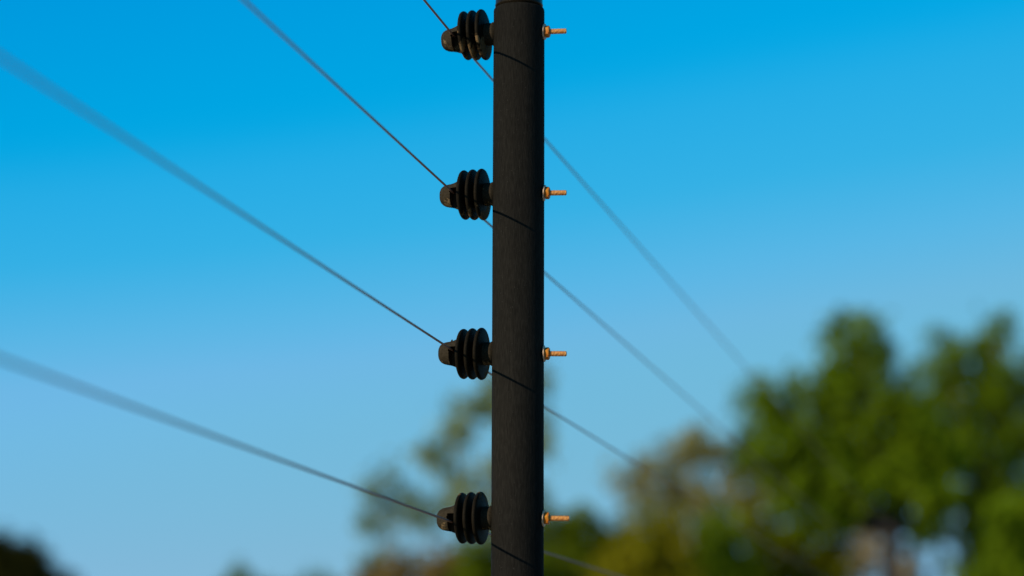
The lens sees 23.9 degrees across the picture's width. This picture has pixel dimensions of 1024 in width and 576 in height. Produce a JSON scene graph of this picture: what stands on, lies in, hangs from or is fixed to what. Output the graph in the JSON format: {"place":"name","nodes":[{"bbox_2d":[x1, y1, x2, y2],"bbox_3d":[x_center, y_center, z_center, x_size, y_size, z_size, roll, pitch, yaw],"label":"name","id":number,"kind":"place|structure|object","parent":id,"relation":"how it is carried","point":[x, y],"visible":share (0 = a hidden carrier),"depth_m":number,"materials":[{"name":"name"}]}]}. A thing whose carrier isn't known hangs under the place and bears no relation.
{"place":"outdoors","nodes":[
{"label":"outdoors","id":0,"kind":"place"},
{"bbox_2d":[0,0,1023,575],"label":"sky","id":1,"kind":"structure","parent":0,"point":[784,164],"materials":[{"name":"blue"}]},
{"bbox_2d":[840,521,932,575],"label":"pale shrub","id":2,"kind":"object","parent":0,"point":[869,548],"visible":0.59,"depth_m":57.53,"materials":[{"name":"beige plant"}]},
{"bbox_3d":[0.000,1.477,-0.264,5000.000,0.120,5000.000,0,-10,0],"label":"ground","id":3,"kind":"structure","parent":0,"visible":0},
{"bbox_2d":[0,523,80,575],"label":"dark tree","id":4,"kind":"object","parent":3,"relation":"on","point":[22,558],"visible":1,"depth_m":49.30,"materials":[{"name":"green plant"}]},
{"bbox_2d":[221,557,331,575],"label":"distant tree","id":5,"kind":"object","parent":3,"relation":"on","point":[238,569],"visible":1,"depth_m":89.45,"materials":[{"name":"green plant"}]},
{"bbox_2d":[346,450,455,575],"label":"airy tree","id":6,"kind":"object","parent":3,"relation":"on","point":[392,512],"visible":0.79,"depth_m":54.85,"materials":[{"name":"green plant"}]},
{"bbox_2d":[349,536,480,575],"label":"russet shrub","id":7,"kind":"object","parent":3,"relation":"on","point":[432,566],"visible":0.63,"depth_m":41.46,"materials":[{"name":"brown plant"}]},
{"bbox_2d":[403,360,567,549],"bbox_3d":[-0.381,5.667,47.857,3.636,8.682,2.090,0,-10,0],"label":"airy tree","id":8,"kind":"object","parent":3,"relation":"on","point":[456,426],"visible":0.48,"depth_m":48.16,"materials":[{"name":"green plant"}]},
{"bbox_2d":[439,530,561,575],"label":"green shrub","id":9,"kind":"object","parent":3,"relation":"on","point":[476,562],"visible":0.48,"depth_m":40.41,"materials":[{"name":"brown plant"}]},
{"bbox_2d":[437,0,569,575],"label":"fence post","id":10,"kind":"object","parent":3,"relation":"on","point":[515,518],"visible":1,"depth_m":2.55,"materials":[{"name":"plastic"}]},
{"bbox_2d":[0,357,618,575],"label":"fence wire","id":11,"kind":"object","parent":10,"relation":"attached to","point":[24,367],"visible":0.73,"depth_m":1.81,"materials":[{"name":"grey metal"}]},
{"bbox_2d":[0,55,818,575],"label":"fence wire","id":12,"kind":"object","parent":10,"relation":"attached to","point":[44,85],"visible":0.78,"depth_m":1.93,"materials":[{"name":"grey metal"}]},
{"bbox_2d":[242,0,889,575],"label":"fence wire","id":13,"kind":"object","parent":10,"relation":"attached to","point":[488,222],"visible":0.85,"depth_m":2.49,"materials":[{"name":"grey metal"}]},
{"bbox_2d":[423,0,929,575],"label":"fence wire","id":14,"kind":"object","parent":10,"relation":"attached to","point":[647,256],"visible":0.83,"depth_m":3.89,"materials":[{"name":"grey metal"}]},
{"bbox_2d":[544,501,621,575],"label":"green shrub","id":15,"kind":"object","parent":3,"relation":"on","point":[570,539],"visible":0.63,"depth_m":42.58,"materials":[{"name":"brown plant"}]},
{"bbox_2d":[581,489,714,575],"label":"ochre shrub","id":16,"kind":"object","parent":3,"relation":"on","point":[656,549],"visible":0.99,"depth_m":39.55,"materials":[{"name":"yellow plant"}]},
{"bbox_2d":[597,413,790,535],"bbox_3d":[4.920,7.811,61.535,5.690,9.279,3.157,0,-10,0],"label":"sparse tree","id":17,"kind":"object","parent":3,"relation":"on","point":[689,453],"visible":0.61,"depth_m":61.83,"materials":[{"name":"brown plant"}]},
{"bbox_2d":[676,500,774,575],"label":"green shrub","id":18,"kind":"object","parent":3,"relation":"on","point":[734,561],"visible":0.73,"depth_m":43.60,"materials":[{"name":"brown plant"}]},
{"bbox_2d":[717,499,863,575],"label":"olive shrub","id":19,"kind":"object","parent":3,"relation":"on","point":[828,559],"visible":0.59,"depth_m":45.48,"materials":[{"name":"green plant"}]},
{"bbox_2d":[721,305,988,575],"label":"broad tree","id":20,"kind":"object","parent":3,"relation":"on","point":[874,462],"visible":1,"depth_m":44.77,"materials":[{"name":"green plant"}]},
{"bbox_2d":[849,482,942,575],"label":"pale bark tree","id":21,"kind":"object","parent":3,"relation":"on","point":[916,566],"visible":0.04,"depth_m":47.74,"materials":[{"name":"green plant"}]},
{"bbox_2d":[895,304,1023,575],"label":"leafy tree","id":22,"kind":"object","parent":3,"relation":"on","point":[994,402],"visible":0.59,"depth_m":49.91,"materials":[{"name":"green plant"}]},
{"bbox_2d":[943,458,1023,575],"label":"green shrub","id":23,"kind":"object","parent":3,"relation":"on","point":[1009,554],"visible":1,"depth_m":42.57,"materials":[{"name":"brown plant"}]}
]}

